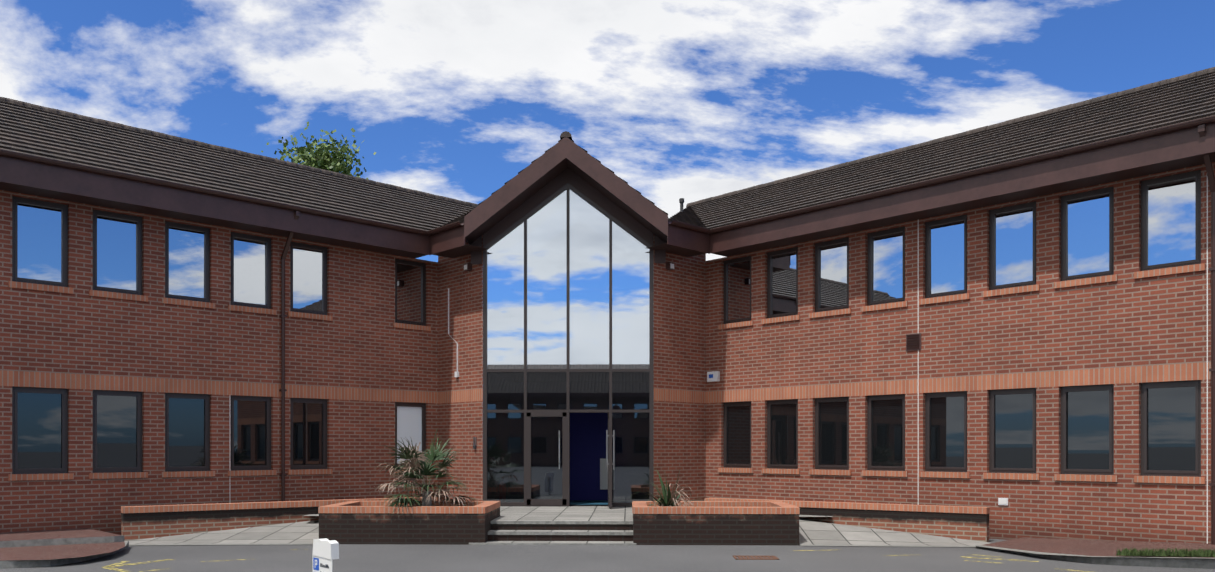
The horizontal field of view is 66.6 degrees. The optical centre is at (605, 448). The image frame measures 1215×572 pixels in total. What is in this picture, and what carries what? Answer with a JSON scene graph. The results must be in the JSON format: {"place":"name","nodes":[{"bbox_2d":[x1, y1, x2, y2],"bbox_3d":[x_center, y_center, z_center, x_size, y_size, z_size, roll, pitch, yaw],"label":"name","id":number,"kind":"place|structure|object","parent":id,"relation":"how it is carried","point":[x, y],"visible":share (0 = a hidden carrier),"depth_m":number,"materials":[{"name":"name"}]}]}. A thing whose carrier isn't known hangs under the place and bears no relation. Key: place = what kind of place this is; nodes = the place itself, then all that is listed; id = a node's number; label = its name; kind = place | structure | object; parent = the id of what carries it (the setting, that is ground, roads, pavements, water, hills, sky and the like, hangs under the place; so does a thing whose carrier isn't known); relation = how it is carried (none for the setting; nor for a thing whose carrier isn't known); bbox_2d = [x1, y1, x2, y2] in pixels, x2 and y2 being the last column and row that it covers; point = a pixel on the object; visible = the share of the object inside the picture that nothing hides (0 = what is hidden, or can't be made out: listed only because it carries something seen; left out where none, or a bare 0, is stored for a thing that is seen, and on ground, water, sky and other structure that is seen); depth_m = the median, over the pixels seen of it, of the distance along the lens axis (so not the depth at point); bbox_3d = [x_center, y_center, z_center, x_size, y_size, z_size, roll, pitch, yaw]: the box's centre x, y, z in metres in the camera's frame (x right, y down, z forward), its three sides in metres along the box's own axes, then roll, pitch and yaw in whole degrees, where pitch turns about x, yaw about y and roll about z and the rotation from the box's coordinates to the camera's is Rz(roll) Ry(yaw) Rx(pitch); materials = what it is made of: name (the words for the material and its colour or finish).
{"place":"outdoors","nodes":[
{"label":"outdoors","id":0,"kind":"place"},
{"bbox_2d":[471,168,665,263],"bbox_3d":[-0.775,-5.033,19.335,4.080,2.334,0.001,0,0,1],"label":"soffit","id":1,"kind":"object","parent":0,"point":[560,181],"visible":0.57,"depth_m":19.34,"materials":[{"name":"brown wood"}]},
{"bbox_2d":[483,183,653,505],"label":"glass facade","id":2,"kind":"structure","parent":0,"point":[568,298],"depth_m":19.37,"materials":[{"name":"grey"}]},
{"bbox_2d":[559,431,559,468],"bbox_3d":[-0.953,0.024,19.314,0.025,0.800,0.090,0,0,1],"label":"door pull handle","id":3,"kind":"object","parent":2,"relation":"attached to","point":[559,449],"visible":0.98,"depth_m":19.27,"materials":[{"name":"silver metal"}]},
{"bbox_2d":[606,411,613,506],"bbox_3d":[0.099,0.209,18.917,0.164,1.930,0.833,0,0,-2],"label":"open door leaf","id":4,"kind":"object","parent":2,"relation":"attached to","point":[609,463],"depth_m":18.50,"materials":[{"name":"grey"}]},
{"bbox_2d":[0,539,1214,571],"bbox_3d":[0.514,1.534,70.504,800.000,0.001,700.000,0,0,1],"label":"tarmac","id":5,"kind":"structure","parent":0,"point":[492,558],"depth_m":12.70,"materials":[{"name":"grey asphalt"}]},
{"bbox_2d":[0,190,437,534],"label":"wing wall","id":6,"kind":"structure","parent":5,"relation":"on","point":[140,359],"depth_m":16.94,"materials":[{"name":"brick"}]},
{"bbox_2d":[279,211,299,500],"bbox_3d":[-6.075,-1.491,17.830,0.100,6.050,0.690,0,0,-44],"label":"downpipe","id":7,"kind":"object","parent":6,"relation":"attached to","point":[283,390],"visible":0.88,"depth_m":18.01,"materials":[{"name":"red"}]},
{"bbox_2d":[0,71,1214,230],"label":"roof tiles","id":8,"kind":"object","parent":6,"relation":"on","point":[38,132],"visible":0.58,"depth_m":18.18,"materials":[{"name":"tile"}]},
{"bbox_2d":[0,149,431,257],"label":"fascia","id":9,"kind":"structure","parent":8,"relation":"attached to","point":[23,173],"depth_m":16.39,"materials":[{"name":"brown wood"}]},
{"bbox_2d":[0,97,477,206],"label":"ridge","id":10,"kind":"structure","parent":8,"relation":"on","point":[53,110],"depth_m":20.98,"materials":[{"name":"tile"}]},
{"bbox_2d":[464,137,667,244],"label":"gable barge boards","id":11,"kind":"object","parent":8,"relation":"attached to","point":[524,185],"visible":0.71,"depth_m":18.71,"materials":[{"name":"brown wood"}]},
{"bbox_2d":[560,131,571,138],"bbox_3d":[-0.738,-6.352,20.814,0.250,0.125,4.260,0,0,1],"label":"ridge cap","id":12,"kind":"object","parent":8,"relation":"on","point":[565,134],"depth_m":18.69,"materials":[{"name":"tile"}]},
{"bbox_2d":[679,198,683,211],"bbox_3d":[1.852,-5.701,22.355,0.120,0.670,0.120,0,0,1],"label":"roof flue","id":13,"kind":"object","parent":8,"relation":"on","point":[681,201],"visible":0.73,"depth_m":22.32,"materials":[{"name":"grey metal"}]},
{"bbox_2d":[686,67,1214,206],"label":"ridge","id":14,"kind":"structure","parent":8,"relation":"on","point":[1154,84],"depth_m":19.82,"materials":[{"name":"tile"}]},
{"bbox_2d":[706,115,1214,256],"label":"fascia","id":15,"kind":"structure","parent":8,"relation":"attached to","point":[1166,148],"depth_m":15.27,"materials":[{"name":"brown wood"}]},
{"bbox_2d":[121,497,436,540],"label":"ramp wall","id":16,"kind":"structure","parent":5,"relation":"on","point":[145,522],"depth_m":16.02,"materials":[{"name":"brick"}]},
{"bbox_2d":[261,122,375,178],"bbox_3d":[-10.603,-5.446,35.179,7.202,13.793,6.634,0,0,-40],"label":"tree","id":17,"kind":"object","parent":5,"relation":"on","point":[323,155],"depth_m":34.48,"materials":[{"name":"green plant"}]},
{"bbox_2d":[312,538,338,571],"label":"disabled bay sign","id":18,"kind":"object","parent":5,"relation":"on","point":[325,553],"visible":1,"depth_m":7.97,"materials":[{"name":"white paint"}]},
{"bbox_2d":[326,502,359,505],"bbox_3d":[-4.469,1.260,15.737,0.239,0.648,1.302,0,0,1],"label":"coping","id":19,"kind":"object","parent":5,"relation":"on","point":[348,504],"visible":0.18,"depth_m":15.80,"materials":[{"name":"brick"}]},
{"bbox_2d":[318,506,486,544],"bbox_3d":[-3.256,1.259,14.939,2.688,0.650,0.239,0,0,1],"label":"planter","id":20,"kind":"object","parent":5,"relation":"on","point":[455,525],"visible":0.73,"depth_m":14.83,"materials":[{"name":"brick"}]},
{"bbox_2d":[347,501,499,516],"bbox_3d":[-3.218,1.259,16.473,2.688,0.650,0.239,0,0,1],"label":"planter","id":21,"kind":"object","parent":5,"relation":"on","point":[380,503],"visible":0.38,"depth_m":16.36,"materials":[{"name":"brick"}]},
{"bbox_2d":[438,235,482,500],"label":"return wall","id":22,"kind":"structure","parent":5,"relation":"on","point":[460,408],"depth_m":19.93,"materials":[{"name":"brick"}]},
{"bbox_2d":[426,221,488,257],"bbox_3d":[-3.116,-4.360,19.422,0.766,0.467,1.330,0,0,-43],"label":"eave return","id":23,"kind":"object","parent":22,"relation":"attached to","point":[448,240],"visible":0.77,"depth_m":19.27,"materials":[{"name":"brown wood"}]},
{"bbox_2d":[448,288,476,448],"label":"fittings","id":24,"kind":"object","parent":22,"relation":"attached to","point":[474,438],"visible":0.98,"depth_m":20.01,"materials":[{"name":"white plastic"}]},
{"bbox_2d":[464,263,471,270],"bbox_3d":[-2.912,-3.856,19.647,0.121,0.140,0.140,0,0,-43],"label":"security light","id":25,"kind":"object","parent":22,"relation":"attached to","point":[467,266],"visible":0.91,"depth_m":19.61,"materials":[{"name":"white plastic"}]},
{"bbox_2d":[475,502,498,540],"bbox_3d":[-2.005,1.260,15.675,0.239,0.648,1.302,0,0,1],"label":"planter","id":26,"kind":"object","parent":5,"relation":"on","point":[492,510],"visible":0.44,"depth_m":15.50,"materials":[{"name":"brick"}]},
{"bbox_2d":[124,519,989,546],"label":"ramp paving","id":27,"kind":"structure","parent":5,"relation":"on","point":[814,533],"depth_m":15.32,"materials":[{"name":"concrete"}]},
{"bbox_2d":[304,504,832,544],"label":"entrance steps","id":28,"kind":"structure","parent":5,"relation":"on","point":[572,524],"depth_m":15.38,"materials":[{"name":"grey concrete"}]},
{"bbox_2d":[570,413,607,504],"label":"door","id":29,"kind":"structure","parent":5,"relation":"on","point":[588,478],"depth_m":21.05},
{"bbox_2d":[105,549,1089,571],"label":"road markings","id":30,"kind":"object","parent":5,"relation":"on","point":[793,550],"visible":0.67,"depth_m":12.55,"materials":[{"name":"yellow paint"}]},
{"bbox_2d":[0,528,1214,560],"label":"gravel beds","id":31,"kind":"object","parent":5,"relation":"on","point":[1045,545],"visible":0.57,"depth_m":13.53,"materials":[{"name":"gravel"}]},
{"bbox_2d":[0,535,1214,568],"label":"bed kerbs","id":32,"kind":"structure","parent":5,"relation":"on","point":[1178,562],"depth_m":12.33,"materials":[{"name":"brick"}]},
{"bbox_2d":[632,502,646,512],"bbox_3d":[0.579,1.260,15.610,0.239,0.648,1.302,0,0,1],"label":"planter","id":33,"kind":"object","parent":5,"relation":"on","point":[639,503],"visible":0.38,"depth_m":15.52,"materials":[{"name":"brick"}]},
{"bbox_2d":[654,252,705,500],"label":"return wall","id":34,"kind":"structure","parent":5,"relation":"on","point":[679,365],"depth_m":19.86,"materials":[{"name":"brick"}]},
{"bbox_2d":[666,262,674,269],"bbox_3d":[1.375,-3.856,19.539,0.140,0.140,0.121,0,0,-44],"label":"security light","id":35,"kind":"object","parent":34,"relation":"attached to","point":[670,265],"visible":1,"depth_m":19.50,"materials":[{"name":"white plastic"}]},
{"bbox_2d":[647,220,712,256],"bbox_3d":[1.567,-4.360,19.305,1.330,0.467,0.766,0,0,-44],"label":"eave return","id":36,"kind":"object","parent":34,"relation":"attached to","point":[686,240],"visible":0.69,"depth_m":19.14,"materials":[{"name":"brown wood"}]},
{"bbox_2d":[633,501,781,506],"bbox_3d":[1.806,1.259,16.347,2.638,0.650,0.239,0,0,1],"label":"planter","id":37,"kind":"object","parent":5,"relation":"on","point":[732,503],"visible":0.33,"depth_m":16.23,"materials":[{"name":"brick"}]},
{"bbox_2d":[633,506,799,544],"bbox_3d":[1.767,1.259,14.812,2.638,0.650,0.239,0,0,1],"label":"planter","id":38,"kind":"object","parent":5,"relation":"on","point":[664,525],"visible":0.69,"depth_m":14.70,"materials":[{"name":"brick"}]},
{"bbox_2d":[732,555,778,559],"bbox_3d":[2.110,1.528,12.980,0.600,0.012,0.400,0,0,1],"label":"gully grate","id":39,"kind":"object","parent":5,"relation":"on","point":[756,557],"visible":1,"depth_m":12.94,"materials":[{"name":"orange metal"}]},
{"bbox_2d":[770,502,796,506],"bbox_3d":[2.993,1.260,15.549,0.239,0.648,1.302,0,0,1],"label":"coping","id":40,"kind":"object","parent":5,"relation":"on","point":[778,504],"visible":0.24,"depth_m":15.52,"materials":[{"name":"brick"}]},
{"bbox_2d":[704,498,989,541],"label":"ramp wall","id":41,"kind":"structure","parent":5,"relation":"on","point":[966,522],"depth_m":15.83,"materials":[{"name":"brick"}]},
{"bbox_2d":[706,162,1214,543],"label":"wing wall","id":42,"kind":"structure","parent":5,"relation":"on","point":[1063,373],"depth_m":15.80,"materials":[{"name":"brick"}]},
{"bbox_2d":[707,177,1207,543],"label":"wing fittings","id":43,"kind":"structure","parent":42,"relation":"attached to","point":[913,341],"depth_m":16.75,"materials":[{"name":"metal"}]},
{"bbox_2d":[1198,124,1214,544],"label":"downpipe","id":44,"kind":"object","parent":42,"relation":"attached to","point":[1207,158],"visible":0.88,"depth_m":13.32,"materials":[{"name":"red"}]},
{"label":"planter soil","id":45,"kind":"structure","parent":5,"relation":"on","visible":0},
{"bbox_2d":[373,430,476,516],"bbox_3d":[-2.997,0.524,15.670,1.832,1.781,2.312,0,0,1],"label":"palm","id":46,"kind":"object","parent":45,"relation":"on","point":[416,468],"visible":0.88,"depth_m":15.51,"materials":[{"name":"green plant"}]},
{"bbox_2d":[0,0,1214,261],"label":"sky","id":47,"kind":"structure","parent":0,"point":[690,100],"materials":[{"name":"blue"}]},
{"label":"grass","id":48,"kind":"structure","parent":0},
{"bbox_2d":[1116,547,1214,556],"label":"plants","id":49,"kind":"object","parent":48,"relation":"on","point":[1176,553],"visible":1,"depth_m":12.05,"materials":[{"name":"green plant"}]},
{"label":"planter soil","id":50,"kind":"structure","parent":0,"visible":0},
{"bbox_2d":[630,468,700,506],"bbox_3d":[1.005,0.798,15.488,1.424,1.163,1.206,0,0,-34],"label":"cordyline","id":51,"kind":"object","parent":50,"relation":"on","point":[670,498],"visible":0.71,"depth_m":15.47,"materials":[{"name":"green plant"}]}
]}

